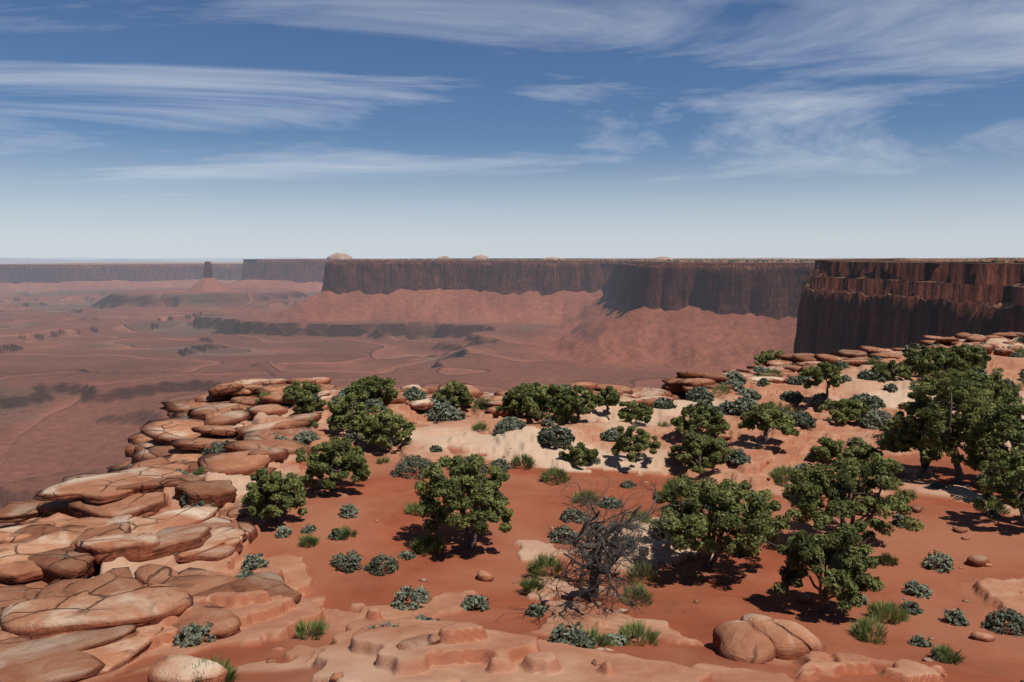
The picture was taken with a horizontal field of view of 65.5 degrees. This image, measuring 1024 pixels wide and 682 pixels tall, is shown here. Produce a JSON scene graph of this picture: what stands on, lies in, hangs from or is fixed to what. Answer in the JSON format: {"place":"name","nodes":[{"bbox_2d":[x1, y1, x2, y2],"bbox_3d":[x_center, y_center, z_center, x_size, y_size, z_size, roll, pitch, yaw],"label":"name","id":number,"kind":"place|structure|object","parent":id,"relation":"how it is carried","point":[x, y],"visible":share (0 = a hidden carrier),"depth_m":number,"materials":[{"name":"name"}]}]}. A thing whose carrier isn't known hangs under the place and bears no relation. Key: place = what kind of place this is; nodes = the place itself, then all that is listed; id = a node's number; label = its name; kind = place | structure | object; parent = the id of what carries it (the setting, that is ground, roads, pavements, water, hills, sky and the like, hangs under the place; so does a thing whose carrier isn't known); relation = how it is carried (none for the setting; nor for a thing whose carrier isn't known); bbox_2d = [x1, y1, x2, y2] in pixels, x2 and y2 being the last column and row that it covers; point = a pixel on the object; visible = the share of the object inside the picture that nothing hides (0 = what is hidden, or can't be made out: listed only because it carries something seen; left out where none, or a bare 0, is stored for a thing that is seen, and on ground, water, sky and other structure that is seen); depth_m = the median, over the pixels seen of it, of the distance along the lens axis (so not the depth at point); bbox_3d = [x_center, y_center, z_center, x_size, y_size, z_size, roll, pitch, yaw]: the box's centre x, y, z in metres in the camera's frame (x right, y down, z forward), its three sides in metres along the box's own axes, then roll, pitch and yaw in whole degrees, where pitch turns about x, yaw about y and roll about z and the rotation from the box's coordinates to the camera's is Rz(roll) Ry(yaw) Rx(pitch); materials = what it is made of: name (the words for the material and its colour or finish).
{"place":"outdoors","nodes":[
{"label":"outdoors","id":0,"kind":"place"},
{"bbox_2d":[0,256,1023,525],"bbox_3d":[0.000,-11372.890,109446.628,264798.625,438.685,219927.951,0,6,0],"label":"basin ground","id":1,"kind":"structure","parent":0,"point":[94,376],"depth_m":2355.14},
{"bbox_2d":[0,263,242,283],"bbox_3d":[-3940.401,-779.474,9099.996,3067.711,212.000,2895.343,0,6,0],"label":"mesa","id":2,"kind":"structure","parent":1,"relation":"on","point":[42,273],"depth_m":7894.98,"materials":[{"name":"stone"}]},
{"bbox_2d":[242,259,374,282],"bbox_3d":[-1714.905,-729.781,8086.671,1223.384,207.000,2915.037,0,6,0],"label":"mesa","id":3,"kind":"structure","parent":1,"relation":"on","point":[302,270],"depth_m":6677.68,"materials":[{"name":"stone"}]},
{"bbox_2d":[0,0,1023,257],"label":"sky","id":4,"kind":"structure","parent":0,"point":[129,128],"materials":[{"name":"blue"}]},
{"bbox_2d":[78,337,1023,681],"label":"desert ground","id":5,"kind":"structure","parent":0,"point":[504,637],"depth_m":29.73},
{"bbox_2d":[172,622,215,647],"bbox_3d":[-8.979,8.298,22.556,1.281,0.602,1.205,0,6,0],"label":"shrub","id":6,"kind":"object","parent":5,"relation":"on","point":[199,631],"visible":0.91,"depth_m":22.38,"materials":[{"name":"green plant"}]},
{"bbox_2d":[184,651,240,681],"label":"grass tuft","id":7,"kind":"object","parent":5,"relation":"on","point":[230,676],"visible":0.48,"depth_m":18.35,"materials":[{"name":"green plant"}]},
{"bbox_2d":[198,440,227,455],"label":"shrub","id":8,"kind":"object","parent":5,"relation":"on","point":[217,449],"visible":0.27,"depth_m":49.18,"materials":[{"name":"green plant"}]},
{"bbox_2d":[241,553,269,570],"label":"shrub","id":9,"kind":"object","parent":5,"relation":"on","point":[249,561],"visible":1,"depth_m":29.73,"materials":[{"name":"green plant"}]},
{"bbox_2d":[241,467,307,522],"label":"juniper","id":10,"kind":"object","parent":5,"relation":"on","point":[272,492],"visible":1,"depth_m":34.01,"materials":[{"name":"green plant"}]},
{"bbox_2d":[282,380,310,400],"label":"juniper","id":11,"kind":"object","parent":5,"relation":"on","point":[290,392],"visible":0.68,"depth_m":59.64,"materials":[{"name":"green plant"}]},
{"bbox_2d":[292,430,321,445],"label":"shrub","id":12,"kind":"object","parent":5,"relation":"on","point":[303,437],"visible":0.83,"depth_m":49.62,"materials":[{"name":"green plant"}]},
{"bbox_2d":[298,532,319,547],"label":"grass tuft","id":13,"kind":"object","parent":5,"relation":"on","point":[309,540],"visible":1,"depth_m":32.12,"materials":[{"name":"green plant"}]},
{"bbox_2d":[293,381,326,414],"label":"juniper","id":14,"kind":"object","parent":5,"relation":"on","point":[306,400],"visible":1,"depth_m":56.94,"materials":[{"name":"green plant"}]},
{"bbox_2d":[292,616,330,639],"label":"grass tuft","id":15,"kind":"object","parent":5,"relation":"on","point":[314,627],"visible":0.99,"depth_m":23.18,"materials":[{"name":"green plant"}]},
{"bbox_2d":[294,436,370,491],"bbox_3d":[-8.961,6.261,39.963,3.716,2.867,3.982,-2,6,-19],"label":"juniper","id":16,"kind":"object","parent":5,"relation":"on","point":[332,465],"visible":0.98,"depth_m":39.03,"materials":[{"name":"green plant"}]},
{"bbox_2d":[329,550,362,572],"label":"shrub","id":17,"kind":"object","parent":5,"relation":"on","point":[338,559],"visible":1,"depth_m":30.26,"materials":[{"name":"green plant"}]},
{"bbox_2d":[338,503,358,518],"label":"shrub","id":18,"kind":"object","parent":5,"relation":"on","point":[347,510],"visible":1,"depth_m":35.53,"materials":[{"name":"green plant"}]},
{"bbox_2d":[326,390,380,433],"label":"juniper","id":19,"kind":"object","parent":5,"relation":"on","point":[341,411],"visible":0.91,"depth_m":51.43,"materials":[{"name":"green plant"}]},
{"bbox_2d":[344,375,398,401],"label":"juniper","id":20,"kind":"object","parent":5,"relation":"on","point":[373,387],"visible":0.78,"depth_m":61.49,"materials":[{"name":"green plant"}]},
{"bbox_2d":[364,399,386,412],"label":"shrub","id":21,"kind":"object","parent":5,"relation":"on","point":[370,403],"visible":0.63,"depth_m":59.73,"materials":[{"name":"green plant"}]},
{"bbox_2d":[364,552,398,575],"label":"shrub","id":22,"kind":"object","parent":5,"relation":"on","point":[391,565],"visible":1,"depth_m":30.20,"materials":[{"name":"green plant"}]},
{"bbox_2d":[360,408,415,449],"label":"juniper","id":23,"kind":"object","parent":5,"relation":"on","point":[381,429],"visible":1,"depth_m":48.77,"materials":[{"name":"green plant"}]},
{"bbox_2d":[390,585,429,610],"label":"shrub","id":24,"kind":"object","parent":5,"relation":"on","point":[406,592],"visible":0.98,"depth_m":26.38,"materials":[{"name":"green plant"}]},
{"bbox_2d":[389,454,433,479],"bbox_3d":[-5.421,6.899,43.797,2.682,1.295,2.570,0,6,0],"label":"shrub","id":25,"kind":"object","parent":5,"relation":"on","point":[415,462],"visible":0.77,"depth_m":43.31,"materials":[{"name":"green plant"}]},
{"bbox_2d":[402,386,426,400],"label":"shrub","id":26,"kind":"object","parent":5,"relation":"on","point":[417,393],"visible":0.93,"depth_m":62.67,"materials":[{"name":"green plant"}]},
{"bbox_2d":[409,532,446,555],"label":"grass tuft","id":27,"kind":"object","parent":5,"relation":"on","point":[429,540],"visible":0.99,"depth_m":32.23,"materials":[{"name":"green plant"}]},
{"bbox_2d":[430,396,451,412],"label":"shrub","id":28,"kind":"object","parent":5,"relation":"on","point":[439,405],"visible":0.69,"depth_m":61.56,"materials":[{"name":"green plant"}]},
{"bbox_2d":[434,405,465,422],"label":"shrub","id":29,"kind":"object","parent":5,"relation":"on","point":[452,413],"visible":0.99,"depth_m":57.72,"materials":[{"name":"green plant"}]},
{"bbox_2d":[432,380,474,406],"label":"juniper","id":30,"kind":"object","parent":5,"relation":"on","point":[461,392],"visible":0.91,"depth_m":62.22,"materials":[{"name":"green plant"}]},
{"bbox_2d":[414,453,513,548],"bbox_3d":[-1.851,6.717,33.015,4.439,4.127,4.200,-4,7,-33],"label":"juniper","id":31,"kind":"object","parent":5,"relation":"on","point":[484,500],"visible":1,"depth_m":32.07,"materials":[{"name":"green plant"}]},
{"bbox_2d":[461,594,490,610],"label":"shrub","id":32,"kind":"object","parent":5,"relation":"on","point":[469,601],"visible":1,"depth_m":26.32,"materials":[{"name":"green plant"}]},
{"bbox_2d":[493,416,525,433],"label":"shrub","id":33,"kind":"object","parent":5,"relation":"on","point":[510,423],"visible":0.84,"depth_m":53.85,"materials":[{"name":"green plant"}]},
{"bbox_2d":[0,332,1023,681],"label":"rock ledges","id":34,"kind":"object","parent":5,"relation":"on","point":[62,618],"visible":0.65,"depth_m":31.43,"materials":[{"name":"stone"}]},
{"bbox_2d":[495,384,540,417],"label":"juniper","id":35,"kind":"object","parent":5,"relation":"on","point":[518,394],"visible":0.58,"depth_m":60.46,"materials":[{"name":"green plant"}]},
{"bbox_2d":[510,453,535,469],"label":"grass tuft","id":36,"kind":"object","parent":5,"relation":"on","point":[529,462],"visible":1,"depth_m":46.27,"materials":[{"name":"green plant"}]},
{"bbox_2d":[517,577,545,593],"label":"grass tuft","id":37,"kind":"object","parent":5,"relation":"on","point":[533,583],"visible":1,"depth_m":28.13,"materials":[{"name":"green plant"}]},
{"bbox_2d":[524,603,546,616],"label":"shrub","id":38,"kind":"object","parent":5,"relation":"on","point":[538,610],"visible":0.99,"depth_m":25.70,"materials":[{"name":"green plant"}]},
{"bbox_2d":[526,550,565,583],"bbox_3d":[1.315,8.380,29.802,1.606,1.036,1.661,5,8,37],"label":"grass tuft","id":39,"kind":"object","parent":5,"relation":"on","point":[536,566],"visible":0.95,"depth_m":29.71,"materials":[{"name":"green plant"}]},
{"bbox_2d":[521,383,576,418],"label":"juniper","id":40,"kind":"object","parent":5,"relation":"on","point":[542,399],"visible":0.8,"depth_m":58.22,"materials":[{"name":"green plant"}]},
{"bbox_2d":[537,424,574,447],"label":"shrub","id":41,"kind":"object","parent":5,"relation":"on","point":[563,439],"visible":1,"depth_m":48.85,"materials":[{"name":"green plant"}]},
{"bbox_2d":[540,467,571,484],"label":"grass tuft","id":42,"kind":"object","parent":5,"relation":"on","point":[555,472],"visible":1,"depth_m":43.27,"materials":[{"name":"green plant"}]},
{"bbox_2d":[547,525,576,543],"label":"shrub","id":43,"kind":"object","parent":5,"relation":"on","point":[562,529],"visible":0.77,"depth_m":34.27,"materials":[{"name":"green plant"}]},
{"bbox_2d":[552,410,578,425],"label":"shrub","id":44,"kind":"object","parent":5,"relation":"on","point":[570,416],"visible":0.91,"depth_m":57.08,"materials":[{"name":"green plant"}]},
{"bbox_2d":[546,622,597,648],"bbox_3d":[1.536,7.916,21.165,1.299,0.817,1.362,-5,8,-42],"label":"shrub","id":45,"kind":"object","parent":5,"relation":"on","point":[575,636],"visible":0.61,"depth_m":21.05,"materials":[{"name":"green plant"}]},
{"bbox_2d":[561,508,585,522],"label":"shrub","id":46,"kind":"object","parent":5,"relation":"on","point":[564,517],"visible":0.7,"depth_m":37.05,"materials":[{"name":"green plant"}]},
{"bbox_2d":[555,385,597,420],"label":"juniper","id":47,"kind":"object","parent":5,"relation":"on","point":[566,401],"visible":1,"depth_m":56.68,"materials":[{"name":"green plant"}]},
{"bbox_2d":[558,442,598,466],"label":"juniper","id":48,"kind":"object","parent":5,"relation":"on","point":[579,451],"visible":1,"depth_m":46.72,"materials":[{"name":"green plant"}]},
{"bbox_2d":[570,626,616,647],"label":"grass tuft","id":49,"kind":"object","parent":5,"relation":"on","point":[601,640],"visible":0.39,"depth_m":21.82,"materials":[{"name":"green plant"}]},
{"bbox_2d":[596,386,619,413],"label":"juniper","id":50,"kind":"object","parent":5,"relation":"on","point":[611,399],"visible":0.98,"depth_m":59.45,"materials":[{"name":"green plant"}]},
{"bbox_2d":[599,495,622,508],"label":"shrub","id":51,"kind":"object","parent":5,"relation":"on","point":[606,502],"visible":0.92,"depth_m":39.02,"materials":[{"name":"green plant"}]},
{"bbox_2d":[600,427,623,441],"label":"shrub","id":52,"kind":"object","parent":5,"relation":"on","point":[612,433],"visible":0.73,"depth_m":52.62,"materials":[{"name":"green plant"}]},
{"bbox_2d":[204,336,1023,681],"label":"boulders and stones","id":53,"kind":"object","parent":5,"relation":"on","point":[752,638],"visible":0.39,"depth_m":21.97,"materials":[{"name":"stone"}]},
{"bbox_2d":[604,633,628,645],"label":"shrub","id":54,"kind":"object","parent":5,"relation":"on","point":[618,639],"visible":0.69,"depth_m":22.19,"materials":[{"name":"green plant"}]},
{"bbox_2d":[542,466,697,626],"bbox_3d":[3.752,6.401,27.076,5.816,5.731,9.203,0,6,0],"label":"dead juniper","id":55,"kind":"object","parent":5,"relation":"on","point":[600,545],"visible":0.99,"depth_m":26.05,"materials":[{"name":"grey wood"}]},
{"bbox_2d":[617,400,653,424],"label":"juniper","id":56,"kind":"object","parent":5,"relation":"on","point":[640,412],"visible":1,"depth_m":56.76,"materials":[{"name":"green plant"}]},
{"bbox_2d":[617,581,654,607],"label":"grass tuft","id":57,"kind":"object","parent":5,"relation":"on","point":[642,589],"visible":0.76,"depth_m":27.55,"materials":[{"name":"green plant"}]},
{"bbox_2d":[611,425,664,462],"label":"juniper","id":58,"kind":"object","parent":5,"relation":"on","point":[642,442],"visible":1,"depth_m":46.49,"materials":[{"name":"green plant"}]},
{"bbox_2d":[617,618,660,646],"bbox_3d":[3.568,8.288,22.615,1.402,0.795,1.405,0,6,0],"label":"grass tuft","id":59,"kind":"object","parent":5,"relation":"on","point":[637,629],"visible":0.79,"depth_m":22.54,"materials":[{"name":"green plant"}]},
{"bbox_2d":[624,557,660,583],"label":"grass tuft","id":60,"kind":"object","parent":5,"relation":"on","point":[650,574],"visible":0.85,"depth_m":30.02,"materials":[{"name":"green plant"}]},
{"bbox_2d":[652,397,676,408],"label":"shrub","id":61,"kind":"object","parent":5,"relation":"on","point":[667,404],"visible":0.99,"depth_m":61.77,"materials":[{"name":"green plant"}]},
{"bbox_2d":[659,473,703,501],"bbox_3d":[8.830,7.469,40.674,2.533,1.439,2.673,3,7,27],"label":"shrub","id":62,"kind":"object","parent":5,"relation":"on","point":[669,484],"visible":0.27,"depth_m":40.67,"materials":[{"name":"green plant"}]},
{"bbox_2d":[667,431,732,474],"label":"juniper","id":63,"kind":"object","parent":5,"relation":"on","point":[704,449],"visible":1,"depth_m":45.80,"materials":[{"name":"green plant"}]},
{"bbox_2d":[685,386,714,401],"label":"shrub","id":64,"kind":"object","parent":5,"relation":"on","point":[695,394],"visible":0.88,"depth_m":64.11,"materials":[{"name":"green plant"}]},
{"bbox_2d":[670,403,730,435],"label":"juniper","id":65,"kind":"object","parent":5,"relation":"on","point":[713,420],"visible":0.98,"depth_m":53.02,"materials":[{"name":"green plant"}]},
{"bbox_2d":[648,477,790,569],"bbox_3d":[8.035,7.288,30.940,5.583,3.878,5.445,0,6,0],"label":"juniper","id":66,"kind":"object","parent":5,"relation":"on","point":[757,510],"visible":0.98,"depth_m":29.98,"materials":[{"name":"green plant"}]},
{"bbox_2d":[724,448,750,464],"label":"shrub","id":67,"kind":"object","parent":5,"relation":"on","point":[739,456],"visible":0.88,"depth_m":46.29,"materials":[{"name":"green plant"}]},
{"bbox_2d":[726,396,758,413],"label":"shrub","id":68,"kind":"object","parent":5,"relation":"on","point":[743,403],"visible":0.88,"depth_m":55.73,"materials":[{"name":"green plant"}]},
{"bbox_2d":[737,388,761,399],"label":"shrub","id":69,"kind":"object","parent":5,"relation":"on","point":[749,393],"visible":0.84,"depth_m":65.06,"materials":[{"name":"green plant"}]},
{"bbox_2d":[737,400,799,441],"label":"juniper","id":70,"kind":"object","parent":5,"relation":"on","point":[767,416],"visible":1,"depth_m":48.67,"materials":[{"name":"green plant"}]},
{"bbox_2d":[753,349,784,365],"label":"juniper","id":71,"kind":"object","parent":5,"relation":"on","point":[764,357],"visible":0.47,"depth_m":100.62,"materials":[{"name":"green plant"}]},
{"bbox_2d":[767,464,797,485],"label":"grass tuft","id":72,"kind":"object","parent":5,"relation":"on","point":[779,473],"visible":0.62,"depth_m":44.26,"materials":[{"name":"green plant"}]},
{"bbox_2d":[778,391,803,403],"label":"shrub","id":73,"kind":"object","parent":5,"relation":"on","point":[797,397],"visible":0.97,"depth_m":65.73,"materials":[{"name":"green plant"}]},
{"bbox_2d":[788,409,816,429],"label":"shrub","id":74,"kind":"object","parent":5,"relation":"on","point":[805,419],"visible":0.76,"depth_m":54.72,"materials":[{"name":"green plant"}]},
{"bbox_2d":[756,520,885,614],"bbox_3d":[10.376,7.803,27.051,3.818,3.373,3.393,0,6,0],"label":"juniper","id":75,"kind":"object","parent":5,"relation":"on","point":[845,557],"visible":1,"depth_m":26.38,"materials":[{"name":"green plant"}]},
{"bbox_2d":[809,393,832,404],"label":"shrub","id":76,"kind":"object","parent":5,"relation":"on","point":[818,399],"visible":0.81,"depth_m":64.65,"materials":[{"name":"green plant"}]},
{"bbox_2d":[799,361,843,395],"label":"juniper","id":77,"kind":"object","parent":5,"relation":"on","point":[827,368],"visible":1,"depth_m":63.78,"materials":[{"name":"green plant"}]},
{"bbox_2d":[818,398,871,423],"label":"juniper","id":78,"kind":"object","parent":5,"relation":"on","point":[847,411],"visible":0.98,"depth_m":58.90,"materials":[{"name":"green plant"}]},
{"bbox_2d":[809,436,883,467],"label":"juniper","id":79,"kind":"object","parent":5,"relation":"on","point":[829,449],"visible":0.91,"depth_m":47.00,"materials":[{"name":"green plant"}]},
{"bbox_2d":[782,450,924,541],"bbox_3d":[14.113,6.743,33.741,5.818,4.444,5.776,0,6,0],"label":"juniper","id":80,"kind":"object","parent":5,"relation":"on","point":[810,486],"visible":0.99,"depth_m":32.82,"materials":[{"name":"green plant"}]},
{"bbox_2d":[849,613,888,644],"bbox_3d":[11.034,8.872,24.634,1.156,0.780,1.506,0,6,0],"label":"grass tuft","id":81,"kind":"object","parent":5,"relation":"on","point":[863,627],"visible":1,"depth_m":24.53,"materials":[{"name":"green plant"}]},
{"bbox_2d":[855,410,892,429],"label":"shrub","id":82,"kind":"object","parent":5,"relation":"on","point":[879,417],"visible":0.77,"depth_m":57.57,"materials":[{"name":"green plant"}]},
{"bbox_2d":[861,395,886,408],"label":"shrub","id":83,"kind":"object","parent":5,"relation":"on","point":[876,401],"visible":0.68,"depth_m":62.41,"materials":[{"name":"green plant"}]},
{"bbox_2d":[864,370,887,382],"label":"shrub","id":84,"kind":"object","parent":5,"relation":"on","point":[882,378],"visible":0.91,"depth_m":71.05,"materials":[{"name":"green plant"}]},
{"bbox_2d":[865,599,910,625],"bbox_3d":[12.527,8.976,26.471,1.456,0.831,1.453,0,6,0],"label":"grass tuft","id":85,"kind":"object","parent":5,"relation":"on","point":[877,609],"visible":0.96,"depth_m":26.37,"materials":[{"name":"green plant"}]},
{"bbox_2d":[871,360,913,379],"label":"juniper","id":86,"kind":"object","parent":5,"relation":"on","point":[902,369],"visible":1,"depth_m":71.40,"materials":[{"name":"green plant"}]},
{"bbox_2d":[899,600,923,615],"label":"shrub","id":87,"kind":"object","parent":5,"relation":"on","point":[912,607],"visible":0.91,"depth_m":27.24,"materials":[{"name":"green plant"}]},
{"bbox_2d":[877,392,958,473],"bbox_3d":[23.051,5.152,45.071,4.476,4.750,4.220,0,6,0],"label":"juniper","id":88,"kind":"object","parent":5,"relation":"on","point":[896,440],"visible":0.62,"depth_m":44.16,"materials":[{"name":"green plant"}]},
{"bbox_2d":[903,579,933,598],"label":"shrub","id":89,"kind":"object","parent":5,"relation":"on","point":[914,586],"visible":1,"depth_m":28.88,"materials":[{"name":"green plant"}]},
{"bbox_2d":[907,633,931,647],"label":"shrub","id":90,"kind":"object","parent":5,"relation":"on","point":[916,640],"visible":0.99,"depth_m":24.03,"materials":[{"name":"green plant"}]},
{"bbox_2d":[902,345,968,377],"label":"juniper","id":91,"kind":"object","parent":5,"relation":"on","point":[924,357],"visible":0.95,"depth_m":73.36,"materials":[{"name":"green plant"}]},
{"bbox_2d":[922,551,953,572],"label":"shrub","id":92,"kind":"object","parent":5,"relation":"on","point":[945,560],"visible":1,"depth_m":31.39,"materials":[{"name":"green plant"}]},
{"bbox_2d":[931,643,966,664],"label":"grass tuft","id":93,"kind":"object","parent":5,"relation":"on","point":[944,650],"visible":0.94,"depth_m":22.59,"materials":[{"name":"green plant"}]},
{"bbox_2d":[942,608,969,626],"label":"shrub","id":94,"kind":"object","parent":5,"relation":"on","point":[955,615],"visible":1,"depth_m":26.21,"materials":[{"name":"green plant"}]},
{"bbox_2d":[903,368,1010,484],"bbox_3d":[24.461,4.685,43.577,5.694,6.497,5.346,0,6,0],"label":"juniper","id":95,"kind":"object","parent":5,"relation":"on","point":[929,385],"visible":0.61,"depth_m":42.69,"materials":[{"name":"green plant"}]},
{"bbox_2d":[950,343,991,369],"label":"juniper","id":96,"kind":"object","parent":5,"relation":"on","point":[977,355],"visible":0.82,"depth_m":81.83,"materials":[{"name":"green plant"}]},
{"bbox_2d":[933,365,1023,408],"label":"juniper","id":97,"kind":"object","parent":5,"relation":"on","point":[974,375],"visible":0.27,"depth_m":56.05,"materials":[{"name":"green plant"}]},
{"bbox_2d":[953,388,1023,496],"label":"juniper","id":98,"kind":"object","parent":5,"relation":"on","point":[1010,427],"visible":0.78,"depth_m":39.80,"materials":[{"name":"green plant"}]},
{"bbox_2d":[980,496,1011,514],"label":"grass tuft","id":99,"kind":"object","parent":5,"relation":"on","point":[998,505],"visible":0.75,"depth_m":37.29,"materials":[{"name":"green plant"}]},
{"bbox_2d":[972,443,1023,525],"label":"juniper","id":100,"kind":"object","parent":5,"relation":"on","point":[1013,476],"visible":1,"depth_m":35.07,"materials":[{"name":"green plant"}]},
{"bbox_2d":[981,607,1023,636],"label":"shrub","id":101,"kind":"object","parent":5,"relation":"on","point":[1014,619],"visible":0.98,"depth_m":25.63,"materials":[{"name":"green plant"}]},
{"bbox_2d":[355,258,834,261],"bbox_3d":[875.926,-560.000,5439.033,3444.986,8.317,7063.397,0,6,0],"label":"mesa top trees","id":102,"kind":"object","parent":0,"point":[757,260],"visible":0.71,"depth_m":4073.86,"materials":[{"name":"green plant"}]},
{"bbox_2d":[321,258,969,319],"bbox_3d":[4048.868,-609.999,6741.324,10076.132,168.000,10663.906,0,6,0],"label":"cliff","id":103,"kind":"structure","parent":0,"point":[771,289],"depth_m":3302.22,"materials":[{"name":"stone"}]},
{"bbox_2d":[793,258,1023,354],"bbox_3d":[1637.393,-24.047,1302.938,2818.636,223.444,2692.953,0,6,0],"label":"cliff","id":104,"kind":"structure","parent":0,"point":[855,304],"depth_m":587.18,"materials":[{"name":"stone"}]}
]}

